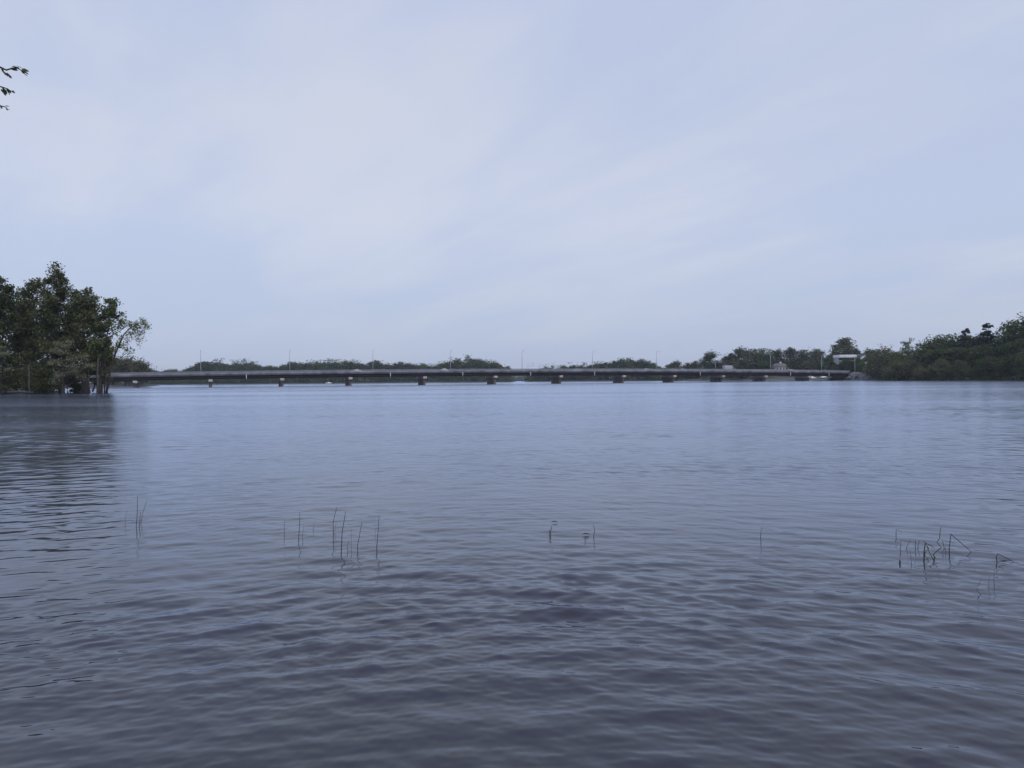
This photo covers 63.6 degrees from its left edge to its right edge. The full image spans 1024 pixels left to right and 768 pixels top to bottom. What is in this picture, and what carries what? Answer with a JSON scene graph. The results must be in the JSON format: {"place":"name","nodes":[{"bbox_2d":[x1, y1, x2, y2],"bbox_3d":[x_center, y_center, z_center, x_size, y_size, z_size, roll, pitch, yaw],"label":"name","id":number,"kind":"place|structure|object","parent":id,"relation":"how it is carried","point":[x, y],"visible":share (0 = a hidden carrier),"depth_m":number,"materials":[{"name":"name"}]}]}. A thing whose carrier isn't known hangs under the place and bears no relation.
{"place":"outdoors","nodes":[
{"label":"outdoors","id":0,"kind":"place"},
{"bbox_2d":[2,391,57,393],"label":"island ground","id":1,"kind":"structure","parent":0,"point":[27,393],"depth_m":134.14,"materials":[{"name":"soil"}]},
{"bbox_2d":[0,346,14,393],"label":"willow tree","id":2,"kind":"object","parent":1,"relation":"on","point":[4,354],"visible":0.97,"depth_m":129.94,"materials":[{"name":"green plant"}]},
{"bbox_2d":[0,276,26,390],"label":"broadleaf tree","id":3,"kind":"object","parent":1,"relation":"on","point":[13,324],"visible":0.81,"depth_m":139.56,"materials":[{"name":"green plant"}]},
{"bbox_2d":[0,361,27,393],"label":"shrub","id":4,"kind":"object","parent":1,"relation":"on","point":[11,375],"visible":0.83,"depth_m":130.53,"materials":[{"name":"green plant"}]},
{"bbox_2d":[0,291,41,390],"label":"broadleaf tree","id":5,"kind":"object","parent":1,"relation":"on","point":[16,300],"visible":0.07,"depth_m":156.89,"materials":[{"name":"green plant"}]},
{"bbox_2d":[8,346,51,393],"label":"shrub","id":6,"kind":"object","parent":1,"relation":"on","point":[34,367],"visible":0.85,"depth_m":132.35,"materials":[{"name":"green plant"}]},
{"bbox_2d":[6,277,61,389],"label":"broadleaf tree","id":7,"kind":"object","parent":1,"relation":"on","point":[27,305],"visible":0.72,"depth_m":143.75,"materials":[{"name":"green plant"}]},
{"bbox_2d":[22,313,66,389],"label":"broadleaf tree","id":8,"kind":"object","parent":1,"relation":"on","point":[42,359],"visible":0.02,"depth_m":158.07,"materials":[{"name":"green plant"}]},
{"bbox_2d":[30,367,60,393],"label":"shrub","id":9,"kind":"object","parent":1,"relation":"on","point":[47,387],"visible":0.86,"depth_m":133.54,"materials":[{"name":"green plant"}]},
{"bbox_2d":[30,261,81,392],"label":"broadleaf tree","id":10,"kind":"object","parent":1,"relation":"on","point":[52,324],"visible":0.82,"depth_m":136.98,"materials":[{"name":"green plant"}]},
{"bbox_2d":[47,339,99,393],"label":"willow tree","id":11,"kind":"object","parent":1,"relation":"on","point":[59,351],"visible":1,"depth_m":130.92,"materials":[{"name":"green plant"}]},
{"bbox_2d":[65,372,81,392],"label":"shrub","id":12,"kind":"object","parent":1,"relation":"on","point":[75,385],"visible":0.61,"depth_m":141.54,"materials":[{"name":"green plant"}]},
{"bbox_2d":[63,320,93,389],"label":"broadleaf tree","id":13,"kind":"object","parent":1,"relation":"on","point":[86,333],"visible":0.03,"depth_m":151.24,"materials":[{"name":"green plant"}]},
{"bbox_2d":[58,287,109,392],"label":"broadleaf tree","id":14,"kind":"object","parent":1,"relation":"on","point":[82,311],"visible":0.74,"depth_m":136.38,"materials":[{"name":"green plant"}]},
{"bbox_2d":[89,332,116,391],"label":"broadleaf tree","id":15,"kind":"object","parent":1,"relation":"on","point":[107,362],"visible":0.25,"depth_m":145.80,"materials":[{"name":"green plant"}]},
{"bbox_2d":[81,297,134,392],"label":"broadleaf tree","id":16,"kind":"object","parent":1,"relation":"on","point":[110,312],"visible":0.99,"depth_m":135.44,"materials":[{"name":"green plant"}]},
{"bbox_2d":[6,383,156,388],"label":"bank ground","id":17,"kind":"structure","parent":0,"point":[121,385],"depth_m":405.18,"materials":[{"name":"soil"}]},
{"bbox_2d":[8,360,145,392],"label":"undergrowth","id":18,"kind":"object","parent":17,"relation":"on","point":[55,382],"visible":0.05,"depth_m":143.38,"materials":[{"name":"green plant"}]},
{"bbox_2d":[108,354,145,384],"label":"broadleaf tree","id":19,"kind":"object","parent":17,"relation":"on","point":[125,365],"visible":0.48,"depth_m":413.87,"materials":[{"name":"green plant"}]},
{"bbox_2d":[126,356,152,385],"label":"broadleaf tree","id":20,"kind":"object","parent":17,"relation":"on","point":[143,367],"visible":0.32,"depth_m":424.39,"materials":[{"name":"green plant"}]},
{"bbox_2d":[118,380,511,384],"bbox_3d":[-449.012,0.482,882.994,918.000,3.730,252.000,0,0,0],"label":"ground","id":21,"kind":"structure","parent":0,"point":[433,381],"depth_m":799.59,"materials":[{"name":"soil"}]},
{"bbox_2d":[196,361,215,382],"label":"tree","id":22,"kind":"object","parent":21,"relation":"on","point":[205,365],"visible":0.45,"depth_m":827.28,"materials":[{"name":"green plant"}]},
{"bbox_2d":[210,362,229,382],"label":"tree","id":23,"kind":"object","parent":21,"relation":"on","point":[218,367],"visible":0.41,"depth_m":825.76,"materials":[{"name":"green plant"}]},
{"bbox_2d":[224,362,241,382],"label":"tree","id":24,"kind":"object","parent":21,"relation":"on","point":[232,367],"visible":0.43,"depth_m":828.66,"materials":[{"name":"green plant"}]},
{"bbox_2d":[237,358,250,382],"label":"tree","id":25,"kind":"object","parent":21,"relation":"on","point":[243,367],"visible":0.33,"depth_m":827.16,"materials":[{"name":"green plant"}]},
{"bbox_2d":[239,360,257,381],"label":"tree","id":26,"kind":"object","parent":21,"relation":"on","point":[250,364],"visible":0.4,"depth_m":828.88,"materials":[{"name":"green plant"}]},
{"bbox_2d":[277,364,291,381],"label":"tree","id":27,"kind":"object","parent":21,"relation":"on","point":[282,367],"visible":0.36,"depth_m":819.91,"materials":[{"name":"green plant"}]},
{"bbox_2d":[297,359,320,380],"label":"tree","id":28,"kind":"object","parent":21,"relation":"on","point":[307,366],"visible":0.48,"depth_m":812.88,"materials":[{"name":"green plant"}]},
{"bbox_2d":[318,358,337,381],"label":"tree","id":29,"kind":"object","parent":21,"relation":"on","point":[324,366],"visible":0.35,"depth_m":808.58,"materials":[{"name":"green plant"}]},
{"bbox_2d":[325,360,344,381],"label":"tree","id":30,"kind":"object","parent":21,"relation":"on","point":[336,366],"visible":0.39,"depth_m":807.96,"materials":[{"name":"green plant"}]},
{"bbox_2d":[342,360,362,380],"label":"tree","id":31,"kind":"object","parent":21,"relation":"on","point":[351,366],"visible":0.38,"depth_m":806.67,"materials":[{"name":"green plant"}]},
{"bbox_2d":[368,360,386,381],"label":"tree","id":32,"kind":"object","parent":21,"relation":"on","point":[375,365],"visible":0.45,"depth_m":805.30,"materials":[{"name":"green plant"}]},
{"bbox_2d":[392,361,405,380],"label":"tree","id":33,"kind":"object","parent":21,"relation":"on","point":[398,365],"visible":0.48,"depth_m":808.87,"materials":[{"name":"green plant"}]},
{"bbox_2d":[106,361,707,383],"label":"undergrowth","id":34,"kind":"object","parent":21,"relation":"on","point":[387,379],"visible":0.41,"depth_m":794.54,"materials":[{"name":"green plant"}]},
{"bbox_2d":[438,362,452,380],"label":"tree","id":35,"kind":"object","parent":21,"relation":"on","point":[444,365],"visible":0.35,"depth_m":800.18,"materials":[{"name":"green plant"}]},
{"bbox_2d":[442,357,465,379],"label":"tree","id":36,"kind":"object","parent":21,"relation":"on","point":[457,364],"visible":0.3,"depth_m":799.66,"materials":[{"name":"green plant"}]},
{"bbox_2d":[453,358,465,379],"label":"tree","id":37,"kind":"object","parent":21,"relation":"on","point":[460,365],"visible":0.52,"depth_m":798.68,"materials":[{"name":"green plant"}]},
{"bbox_2d":[466,358,488,379],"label":"tree","id":38,"kind":"object","parent":21,"relation":"on","point":[475,365],"visible":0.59,"depth_m":793.10,"materials":[{"name":"green plant"}]},
{"bbox_2d":[488,360,504,380],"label":"tree","id":39,"kind":"object","parent":21,"relation":"on","point":[495,366],"visible":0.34,"depth_m":798.76,"materials":[{"name":"green plant"}]},
{"bbox_2d":[0,380,1023,767],"bbox_3d":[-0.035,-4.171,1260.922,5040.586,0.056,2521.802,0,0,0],"label":"water","id":40,"kind":"structure","parent":0,"point":[210,610],"depth_m":6.33,"materials":[{"name":"blue liquid"}]},
{"bbox_2d":[96,358,98,392],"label":"bare trunk","id":41,"kind":"object","parent":40,"relation":"in","point":[97,389],"visible":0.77,"depth_m":134.39,"materials":[{"name":"brown plant"}]},
{"bbox_2d":[105,317,151,392],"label":"leaning tree","id":42,"kind":"object","parent":40,"relation":"on","point":[134,328],"visible":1,"depth_m":134.85,"materials":[{"name":"green plant"}]},
{"bbox_2d":[6,368,858,387],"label":"road bridge","id":43,"kind":"structure","parent":40,"relation":"in","point":[556,375],"depth_m":346.85,"materials":[{"name":"concrete"}]},
{"bbox_2d":[0,0,1023,382],"label":"sky","id":44,"kind":"structure","parent":0,"point":[558,182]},
{"bbox_2d":[528,379,650,381],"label":"shore ground","id":45,"kind":"structure","parent":0,"point":[589,380],"depth_m":779.73,"materials":[{"name":"soil"}]},
{"bbox_2d":[609,358,627,379],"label":"tree","id":46,"kind":"object","parent":45,"relation":"on","point":[619,363],"visible":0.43,"depth_m":788.05,"materials":[{"name":"green plant"}]},
{"bbox_2d":[616,359,635,379],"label":"tree","id":47,"kind":"object","parent":45,"relation":"on","point":[629,367],"visible":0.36,"depth_m":789.02,"materials":[{"name":"green plant"}]},
{"bbox_2d":[632,358,647,379],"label":"tree","id":48,"kind":"object","parent":45,"relation":"on","point":[639,362],"visible":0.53,"depth_m":790.05,"materials":[{"name":"green plant"}]},
{"bbox_2d":[635,360,651,379],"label":"tree","id":49,"kind":"object","parent":45,"relation":"on","point":[648,364],"visible":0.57,"depth_m":787.50,"materials":[{"name":"green plant"}]},
{"bbox_2d":[634,369,1021,380],"bbox_3d":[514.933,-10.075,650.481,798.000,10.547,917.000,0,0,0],"label":"shore ground","id":50,"kind":"structure","parent":0,"point":[782,378],"depth_m":481.48,"materials":[{"name":"green soil"}]},
{"bbox_2d":[668,360,681,379],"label":"broadleaf tree","id":51,"kind":"object","parent":50,"relation":"on","point":[675,364],"visible":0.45,"depth_m":647.41,"materials":[{"name":"green plant"}]},
{"bbox_2d":[677,362,693,379],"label":"broadleaf tree","id":52,"kind":"object","parent":50,"relation":"on","point":[687,366],"visible":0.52,"depth_m":638.65,"materials":[{"name":"green plant"}]},
{"bbox_2d":[690,361,701,378],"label":"broadleaf tree","id":53,"kind":"object","parent":50,"relation":"on","point":[696,363],"visible":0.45,"depth_m":637.89,"materials":[{"name":"green plant"}]},
{"bbox_2d":[695,351,722,378],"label":"broadleaf tree","id":54,"kind":"object","parent":50,"relation":"on","point":[708,358],"visible":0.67,"depth_m":597.47,"materials":[{"name":"green plant"}]},
{"bbox_2d":[718,353,736,368],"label":"broadleaf tree","id":55,"kind":"object","parent":50,"relation":"on","point":[725,358],"visible":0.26,"depth_m":588.99,"materials":[{"name":"green plant"}]},
{"bbox_2d":[726,347,755,364],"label":"broadleaf tree","id":56,"kind":"object","parent":50,"relation":"on","point":[741,353],"visible":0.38,"depth_m":576.92,"materials":[{"name":"green plant"}]},
{"bbox_2d":[734,358,749,378],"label":"broadleaf tree","id":57,"kind":"object","parent":50,"relation":"on","point":[740,362],"visible":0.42,"depth_m":546.51,"materials":[{"name":"green plant"}]},
{"bbox_2d":[743,359,760,376],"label":"broadleaf tree","id":58,"kind":"object","parent":50,"relation":"on","point":[754,366],"visible":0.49,"depth_m":537.26,"materials":[{"name":"green plant"}]},
{"bbox_2d":[747,348,767,365],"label":"broadleaf tree","id":59,"kind":"object","parent":50,"relation":"on","point":[757,354],"visible":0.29,"depth_m":580.77,"materials":[{"name":"green plant"}]},
{"bbox_2d":[752,348,776,364],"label":"broadleaf tree","id":60,"kind":"object","parent":50,"relation":"on","point":[767,355],"visible":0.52,"depth_m":586.68,"materials":[{"name":"green plant"}]},
{"bbox_2d":[757,360,774,377],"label":"broadleaf tree","id":61,"kind":"object","parent":50,"relation":"on","point":[763,366],"visible":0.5,"depth_m":529.15,"materials":[{"name":"green plant"}]},
{"bbox_2d":[769,348,785,363],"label":"broadleaf tree","id":62,"kind":"object","parent":50,"relation":"on","point":[779,356],"visible":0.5,"depth_m":596.88,"materials":[{"name":"green plant"}]},
{"bbox_2d":[772,362,788,369],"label":"house","id":63,"kind":"structure","parent":50,"relation":"on","point":[780,365],"depth_m":557.06,"materials":[{"name":"white concrete"}]},
{"bbox_2d":[781,347,798,363],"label":"broadleaf tree","id":64,"kind":"object","parent":50,"relation":"on","point":[790,353],"visible":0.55,"depth_m":597.51,"materials":[{"name":"green plant"}]},
{"bbox_2d":[785,357,803,369],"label":"broadleaf tree","id":65,"kind":"object","parent":50,"relation":"on","point":[791,364],"visible":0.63,"depth_m":518.43,"materials":[{"name":"green plant"}]},
{"bbox_2d":[795,349,811,363],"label":"broadleaf tree","id":66,"kind":"object","parent":50,"relation":"on","point":[803,352],"visible":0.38,"depth_m":587.13,"materials":[{"name":"green plant"}]},
{"bbox_2d":[799,360,813,369],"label":"broadleaf tree","id":67,"kind":"object","parent":50,"relation":"on","point":[810,364],"visible":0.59,"depth_m":511.11,"materials":[{"name":"green plant"}]},
{"bbox_2d":[804,349,825,367],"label":"broadleaf tree","id":68,"kind":"object","parent":50,"relation":"on","point":[817,354],"visible":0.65,"depth_m":577.86,"materials":[{"name":"green plant"}]},
{"bbox_2d":[811,360,825,369],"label":"broadleaf tree","id":69,"kind":"object","parent":50,"relation":"on","point":[818,364],"visible":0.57,"depth_m":498.28,"materials":[{"name":"green plant"}]},
{"bbox_2d":[824,360,835,370],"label":"broadleaf tree","id":70,"kind":"object","parent":50,"relation":"on","point":[829,364],"visible":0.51,"depth_m":478.83,"materials":[{"name":"green plant"}]},
{"bbox_2d":[826,337,857,358],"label":"broadleaf tree","id":71,"kind":"object","parent":50,"relation":"on","point":[843,343],"visible":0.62,"depth_m":556.58,"materials":[{"name":"green plant"}]},
{"bbox_2d":[833,355,856,368],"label":"flat roofed building","id":72,"kind":"structure","parent":50,"relation":"on","point":[837,358],"depth_m":472.54,"materials":[{"name":"white concrete"}]},
{"bbox_2d":[837,357,855,372],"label":"broadleaf tree","id":73,"kind":"object","parent":50,"relation":"on","point":[844,360],"visible":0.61,"depth_m":456.30,"materials":[{"name":"green plant"}]},
{"bbox_2d":[844,356,864,372],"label":"broadleaf tree","id":74,"kind":"object","parent":50,"relation":"on","point":[854,364],"visible":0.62,"depth_m":450.87,"materials":[{"name":"green plant"}]},
{"bbox_2d":[849,348,863,360],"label":"broadleaf tree","id":75,"kind":"object","parent":50,"relation":"on","point":[856,351],"visible":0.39,"depth_m":548.32,"materials":[{"name":"green plant"}]},
{"bbox_2d":[846,372,877,379],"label":"riprap","id":76,"kind":"object","parent":50,"relation":"on","point":[856,374],"visible":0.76,"depth_m":410.44,"materials":[{"name":"grey stone"}]},
{"bbox_2d":[861,348,878,364],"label":"broadleaf tree","id":77,"kind":"object","parent":50,"relation":"on","point":[868,351],"visible":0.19,"depth_m":469.37,"materials":[{"name":"green plant"}]},
{"bbox_2d":[865,344,899,375],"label":"broadleaf tree","id":78,"kind":"object","parent":50,"relation":"on","point":[879,356],"visible":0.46,"depth_m":394.67,"materials":[{"name":"green plant"}]},
{"bbox_2d":[878,366,896,380],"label":"shrub","id":79,"kind":"object","parent":50,"relation":"on","point":[887,373],"visible":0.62,"depth_m":348.99,"materials":[{"name":"green plant"}]},
{"bbox_2d":[881,351,910,376],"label":"broadleaf tree","id":80,"kind":"object","parent":50,"relation":"on","point":[893,356],"visible":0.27,"depth_m":373.35,"materials":[{"name":"green plant"}]},
{"bbox_2d":[888,362,909,380],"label":"shrub","id":81,"kind":"object","parent":50,"relation":"on","point":[898,372],"visible":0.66,"depth_m":342.40,"materials":[{"name":"green plant"}]},
{"bbox_2d":[896,337,914,359],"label":"broadleaf tree","id":82,"kind":"object","parent":50,"relation":"on","point":[905,345],"visible":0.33,"depth_m":384.16,"materials":[{"name":"green plant"}]},
{"bbox_2d":[896,354,917,365],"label":"broadleaf tree","id":83,"kind":"object","parent":50,"relation":"on","point":[905,360],"visible":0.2,"depth_m":348.71,"materials":[{"name":"green plant"}]},
{"bbox_2d":[907,351,927,367],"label":"broadleaf tree","id":84,"kind":"object","parent":50,"relation":"on","point":[918,354],"visible":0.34,"depth_m":345.31,"materials":[{"name":"green plant"}]},
{"bbox_2d":[911,349,943,367],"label":"broadleaf tree","id":85,"kind":"object","parent":50,"relation":"on","point":[926,359],"visible":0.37,"depth_m":341.81,"materials":[{"name":"green plant"}]},
{"bbox_2d":[918,363,938,379],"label":"shrub","id":86,"kind":"object","parent":50,"relation":"on","point":[929,372],"visible":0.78,"depth_m":325.93,"materials":[{"name":"green plant"}]},
{"bbox_2d":[913,334,958,367],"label":"broadleaf tree","id":87,"kind":"object","parent":50,"relation":"on","point":[929,345],"visible":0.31,"depth_m":362.41,"materials":[{"name":"green plant"}]},
{"bbox_2d":[931,359,950,379],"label":"broadleaf tree","id":88,"kind":"object","parent":50,"relation":"on","point":[943,363],"visible":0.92,"depth_m":319.60,"materials":[{"name":"green plant"}]},
{"bbox_2d":[926,348,956,367],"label":"broadleaf tree","id":89,"kind":"object","parent":50,"relation":"on","point":[937,355],"visible":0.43,"depth_m":336.36,"materials":[{"name":"green plant"}]},
{"bbox_2d":[863,345,1023,380],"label":"undergrowth","id":90,"kind":"object","parent":50,"relation":"on","point":[958,376],"visible":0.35,"depth_m":318.96,"materials":[{"name":"green plant"}]},
{"bbox_2d":[940,366,956,379],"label":"shrub","id":91,"kind":"object","parent":50,"relation":"on","point":[949,373],"visible":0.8,"depth_m":315.70,"materials":[{"name":"green plant"}]},
{"bbox_2d":[934,333,964,351],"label":"broadleaf tree","id":92,"kind":"object","parent":50,"relation":"on","point":[951,337],"visible":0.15,"depth_m":360.06,"materials":[{"name":"green plant"}]},
{"bbox_2d":[941,347,965,374],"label":"broadleaf tree","id":93,"kind":"object","parent":50,"relation":"on","point":[951,351],"visible":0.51,"depth_m":333.43,"materials":[{"name":"green plant"}]},
{"bbox_2d":[952,360,970,379],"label":"broadleaf tree","id":94,"kind":"object","parent":50,"relation":"on","point":[960,365],"visible":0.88,"depth_m":310.74,"materials":[{"name":"green plant"}]},
{"bbox_2d":[951,328,975,355],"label":"pine tree","id":95,"kind":"object","parent":50,"relation":"on","point":[967,330],"visible":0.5,"depth_m":355.04,"materials":[{"name":"green plant"}]},
{"bbox_2d":[958,369,979,379],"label":"shrub","id":96,"kind":"object","parent":50,"relation":"on","point":[968,373],"visible":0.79,"depth_m":307.51,"materials":[{"name":"green plant"}]},
{"bbox_2d":[957,332,984,358],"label":"broadleaf tree","id":97,"kind":"object","parent":50,"relation":"on","point":[976,338],"visible":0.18,"depth_m":351.38,"materials":[{"name":"green plant"}]},
{"bbox_2d":[970,357,989,379],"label":"broadleaf tree","id":98,"kind":"object","parent":50,"relation":"on","point":[976,368],"visible":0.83,"depth_m":303.15,"materials":[{"name":"green plant"}]},
{"bbox_2d":[969,323,1000,351],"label":"pine tree","id":99,"kind":"object","parent":50,"relation":"on","point":[989,338],"visible":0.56,"depth_m":343.88,"materials":[{"name":"green plant"}]},
{"bbox_2d":[978,356,1004,379],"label":"broadleaf tree","id":100,"kind":"object","parent":50,"relation":"on","point":[990,361],"visible":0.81,"depth_m":299.24,"materials":[{"name":"green plant"}]},
{"bbox_2d":[990,369,1007,379],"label":"shrub","id":101,"kind":"object","parent":50,"relation":"on","point":[996,373],"visible":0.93,"depth_m":295.74,"materials":[{"name":"green plant"}]},
{"bbox_2d":[996,312,1023,347],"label":"broadleaf tree","id":102,"kind":"object","parent":50,"relation":"on","point":[1013,335],"visible":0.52,"depth_m":328.91,"materials":[{"name":"green plant"}]},
{"bbox_2d":[1008,338,1023,358],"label":"broadleaf tree","id":103,"kind":"object","parent":50,"relation":"on","point":[1019,342],"visible":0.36,"depth_m":307.95,"materials":[{"name":"green plant"}]},
{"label":"near bank ground","id":104,"kind":"structure","parent":0,"visible":0},
{"bbox_2d":[0,66,28,109],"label":"riverside tree","id":105,"kind":"object","parent":104,"relation":"on","point":[23,71],"visible":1,"depth_m":5.99,"materials":[{"name":"green plant"}]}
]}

